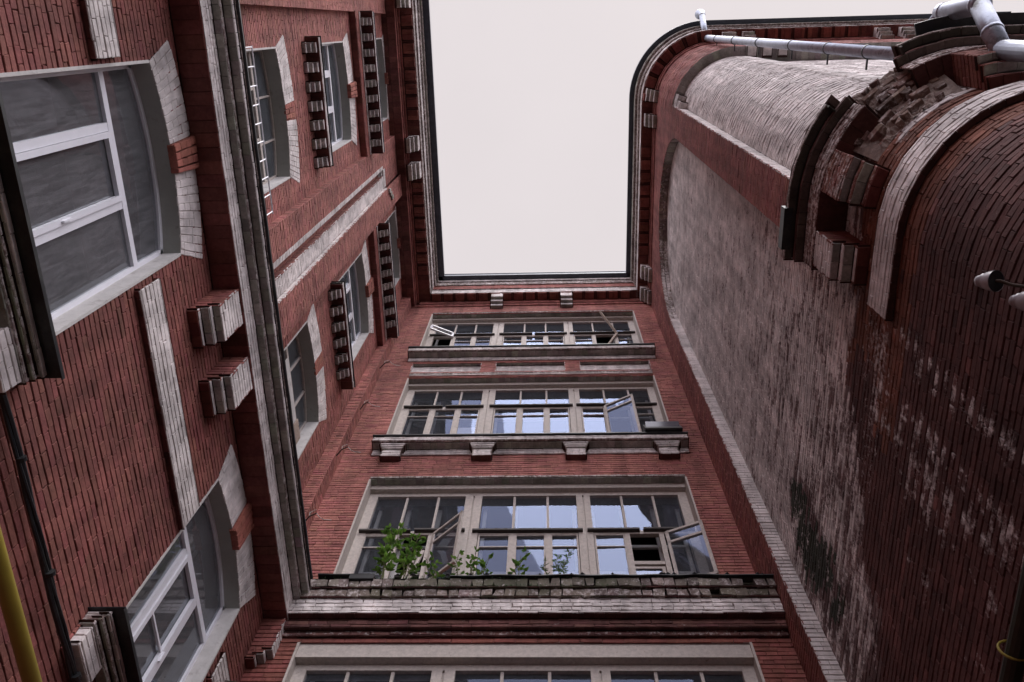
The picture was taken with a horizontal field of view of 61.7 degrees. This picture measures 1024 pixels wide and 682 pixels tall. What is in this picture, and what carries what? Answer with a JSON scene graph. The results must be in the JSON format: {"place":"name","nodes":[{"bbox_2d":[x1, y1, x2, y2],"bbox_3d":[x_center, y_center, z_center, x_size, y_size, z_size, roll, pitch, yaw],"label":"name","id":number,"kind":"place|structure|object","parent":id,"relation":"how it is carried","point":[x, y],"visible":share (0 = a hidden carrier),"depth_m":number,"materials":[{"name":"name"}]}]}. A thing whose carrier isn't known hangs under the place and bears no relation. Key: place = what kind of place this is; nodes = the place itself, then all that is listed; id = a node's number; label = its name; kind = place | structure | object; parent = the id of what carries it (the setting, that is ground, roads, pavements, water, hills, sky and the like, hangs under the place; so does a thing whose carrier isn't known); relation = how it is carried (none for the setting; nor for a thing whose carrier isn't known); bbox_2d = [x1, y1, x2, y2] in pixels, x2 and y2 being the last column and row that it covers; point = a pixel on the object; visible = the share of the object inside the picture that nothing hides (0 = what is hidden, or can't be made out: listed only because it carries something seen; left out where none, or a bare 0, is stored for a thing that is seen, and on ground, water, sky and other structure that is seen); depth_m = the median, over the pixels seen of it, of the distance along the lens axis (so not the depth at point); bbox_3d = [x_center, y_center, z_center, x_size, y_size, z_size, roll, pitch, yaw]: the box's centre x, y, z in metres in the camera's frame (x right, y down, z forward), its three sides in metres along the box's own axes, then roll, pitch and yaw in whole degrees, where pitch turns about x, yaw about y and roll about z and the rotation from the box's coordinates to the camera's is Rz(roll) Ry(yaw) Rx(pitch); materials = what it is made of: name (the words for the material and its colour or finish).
{"place":"outdoors","nodes":[
{"label":"outdoors","id":0,"kind":"place"},
{"bbox_2d":[240,271,807,681],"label":"brick building","id":1,"kind":"structure","parent":0,"point":[504,422],"depth_m":14.62,"materials":[{"name":"brick"}]},
{"bbox_2d":[372,522,406,578],"bbox_3d":[-1.692,2.895,11.760,0.394,1.157,0.356,-1,-70,2],"label":"wild plant","id":2,"kind":"object","parent":1,"relation":"on","point":[390,540],"visible":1,"depth_m":11.74,"materials":[{"name":"green plant"}]},
{"bbox_2d":[393,533,426,578],"bbox_3d":[-1.394,2.928,11.629,0.395,0.911,0.318,-1,-70,2],"label":"wild plant","id":3,"kind":"object","parent":1,"relation":"on","point":[412,553],"visible":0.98,"depth_m":11.62,"materials":[{"name":"green plant"}]},
{"bbox_2d":[420,551,444,577],"bbox_3d":[-1.050,3.012,11.382,0.342,0.414,0.207,35,-72,-11],"label":"wild plant","id":4,"kind":"object","parent":1,"relation":"on","point":[424,563],"visible":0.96,"depth_m":11.41,"materials":[{"name":"green plant"}]},
{"bbox_2d":[447,546,483,574],"bbox_3d":[-0.606,2.974,11.434,0.492,0.568,0.290,-15,-71,7],"label":"wild plant","id":5,"kind":"object","parent":1,"relation":"on","point":[473,564],"visible":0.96,"depth_m":11.41,"materials":[{"name":"green plant"}]},
{"bbox_2d":[475,553,493,574],"bbox_3d":[-0.367,3.001,11.322,0.242,0.357,0.254,-1,-70,2],"label":"wild plant","id":6,"kind":"object","parent":1,"relation":"on","point":[482,563],"visible":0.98,"depth_m":11.37,"materials":[{"name":"green plant"}]},
{"bbox_2d":[325,574,703,588],"bbox_3d":[0.185,3.107,11.079,5.353,0.235,0.076,-1,-70,2],"label":"moss","id":7,"kind":"object","parent":1,"relation":"on","point":[486,578],"visible":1,"depth_m":11.05,"materials":[{"name":"green plant"}]},
{"bbox_2d":[508,546,530,574],"bbox_3d":[0.093,2.953,11.374,0.244,0.516,0.257,18,-70,-5],"label":"wild plant","id":8,"kind":"object","parent":1,"relation":"on","point":[516,562],"visible":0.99,"depth_m":11.38,"materials":[{"name":"green plant"}]},
{"bbox_2d":[282,638,764,681],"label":"window","id":9,"kind":"structure","parent":1,"relation":"in","point":[308,662],"depth_m":10.19,"materials":[{"name":"paint"}]},
{"bbox_2d":[333,476,718,578],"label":"window","id":10,"kind":"structure","parent":1,"relation":"in","point":[622,525],"depth_m":14.62,"materials":[{"name":"paint"}]},
{"bbox_2d":[386,375,668,433],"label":"window","id":11,"kind":"structure","parent":1,"relation":"in","point":[542,404],"depth_m":18.84,"materials":[{"name":"paint"}]},
{"bbox_2d":[420,311,643,345],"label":"window","id":12,"kind":"structure","parent":1,"relation":"in","point":[599,327],"depth_m":23.06,"materials":[{"name":"glass"}]},
{"bbox_2d":[540,556,549,573],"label":"wild plant","id":13,"kind":"object","parent":1,"relation":"on","point":[543,568],"visible":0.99,"depth_m":11.34,"materials":[{"name":"green plant"}]},
{"bbox_2d":[550,547,574,573],"bbox_3d":[0.674,2.956,11.358,0.350,0.521,0.213,-1,-70,2],"label":"wild plant","id":14,"kind":"object","parent":1,"relation":"on","point":[559,566],"visible":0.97,"depth_m":11.39,"materials":[{"name":"green plant"}]},
{"bbox_2d":[642,421,682,431],"bbox_3d":[2.788,1.674,15.928,0.680,0.430,0.340,-1,-70,2],"label":"metal box","id":15,"kind":"object","parent":1,"relation":"on","point":[661,426],"visible":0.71,"depth_m":15.83,"materials":[{"name":"grey metal"}]},
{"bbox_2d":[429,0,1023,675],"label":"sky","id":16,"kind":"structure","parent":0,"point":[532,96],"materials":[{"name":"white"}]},
{"bbox_2d":[626,11,1023,681],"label":"brick building","id":17,"kind":"structure","parent":0,"point":[816,245],"depth_m":8.61,"materials":[{"name":"red brick"}]},
{"bbox_2d":[695,0,1023,69],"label":"downpipe","id":18,"kind":"object","parent":17,"relation":"attached to","point":[992,31],"visible":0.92,"depth_m":8.74,"materials":[{"name":"grey metal"}]},
{"bbox_2d":[974,270,1023,291],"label":"insulator","id":19,"kind":"object","parent":17,"relation":"attached to","point":[994,281],"visible":1,"depth_m":5.43,"materials":[{"name":"ceramic"}]},
{"bbox_2d":[996,561,1023,681],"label":"pipe","id":20,"kind":"object","parent":17,"relation":"attached to","point":[1012,668],"visible":1,"depth_m":5.44,"materials":[{"name":"black metal"}]},
{"bbox_2d":[1008,291,1023,310],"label":"insulator","id":21,"kind":"object","parent":17,"relation":"attached to","point":[1016,300],"visible":1,"depth_m":5.26,"materials":[{"name":"ceramic"}]},
{"bbox_3d":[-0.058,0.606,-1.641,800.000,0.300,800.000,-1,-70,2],"label":"ground","id":22,"kind":"structure","parent":0,"visible":0},
{"bbox_2d":[0,0,444,681],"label":"brick building","id":23,"kind":"structure","parent":22,"relation":"on","point":[174,296],"depth_m":8.94,"materials":[{"name":"brick"}]},
{"bbox_2d":[0,527,41,681],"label":"gas pipe","id":24,"kind":"object","parent":23,"relation":"attached to","point":[18,633],"depth_m":5.35,"materials":[{"name":"yellow metal"}]},
{"bbox_2d":[0,393,81,681],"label":"cable bundle","id":25,"kind":"object","parent":23,"relation":"attached to","point":[48,571],"visible":0.98,"depth_m":5.92,"materials":[{"name":"black metal"}]},
{"bbox_2d":[0,41,202,335],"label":"window","id":26,"kind":"structure","parent":23,"relation":"in","point":[106,171],"depth_m":8.51,"materials":[{"name":"grey glass"}]},
{"bbox_2d":[126,445,254,681],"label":"window","id":27,"kind":"structure","parent":23,"relation":"in","point":[182,614],"depth_m":9.80,"materials":[{"name":"white plastic"}]},
{"bbox_2d":[246,45,272,215],"bbox_3d":[-3.446,-2.688,11.303,0.023,1.053,2.260,-1,-70,2],"label":"window guard","id":28,"kind":"object","parent":23,"relation":"attached to","point":[258,104],"visible":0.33,"depth_m":11.73,"materials":[{"name":"white metal"}]},
{"bbox_2d":[246,35,299,193],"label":"window","id":29,"kind":"structure","parent":23,"relation":"in","point":[274,82],"depth_m":13.31,"materials":[{"name":"glass"}]},
{"bbox_2d":[285,358,295,423],"bbox_3d":[-3.425,0.993,12.566,0.015,1.450,1.040,-1,-70,2],"label":"board","id":30,"kind":"object","parent":23,"relation":"attached to","point":[290,387],"visible":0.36,"depth_m":13.16,"materials":[{"name":"white wood"}]},
{"bbox_2d":[294,419,299,443],"bbox_3d":[-3.409,1.642,12.843,0.045,1.520,0.330,-1,-70,2],"label":"board","id":31,"kind":"object","parent":23,"relation":"attached to","point":[296,430],"visible":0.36,"depth_m":13.44,"materials":[{"name":"beige wood"}]},
{"bbox_2d":[284,304,326,458],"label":"window","id":32,"kind":"structure","parent":23,"relation":"in","point":[303,352],"depth_m":14.81,"materials":[{"name":"paint"}]},
{"bbox_2d":[306,509,326,520],"bbox_3d":[-2.965,2.666,13.098,0.453,0.269,0.114,-7,-70,5],"label":"wire hook","id":33,"kind":"object","parent":23,"relation":"attached to","point":[314,514],"visible":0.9,"depth_m":13.04,"materials":[{"name":"metal"}]},
{"bbox_2d":[276,33,357,151],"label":"window","id":34,"kind":"structure","parent":23,"relation":"in","point":[341,93],"depth_m":17.60,"materials":[{"name":"grey glass"}]},
{"bbox_2d":[336,444,360,455],"bbox_3d":[-2.890,1.915,15.218,0.453,0.269,0.114,-7,-70,5],"label":"wire hook","id":35,"kind":"object","parent":23,"relation":"attached to","point":[344,448],"visible":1,"depth_m":15.15,"materials":[{"name":"metal"}]},
{"bbox_2d":[339,240,373,360],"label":"window","id":36,"kind":"structure","parent":23,"relation":"in","point":[359,291],"depth_m":19.06,"materials":[{"name":"white glass"}]},
{"bbox_2d":[342,35,388,120],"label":"window","id":37,"kind":"structure","parent":23,"relation":"in","point":[383,75],"depth_m":21.70,"materials":[{"name":"grey glass"}]},
{"bbox_2d":[384,206,400,285],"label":"window","id":38,"kind":"structure","parent":23,"relation":"in","point":[392,219],"depth_m":23.17,"materials":[{"name":"grey glass"}]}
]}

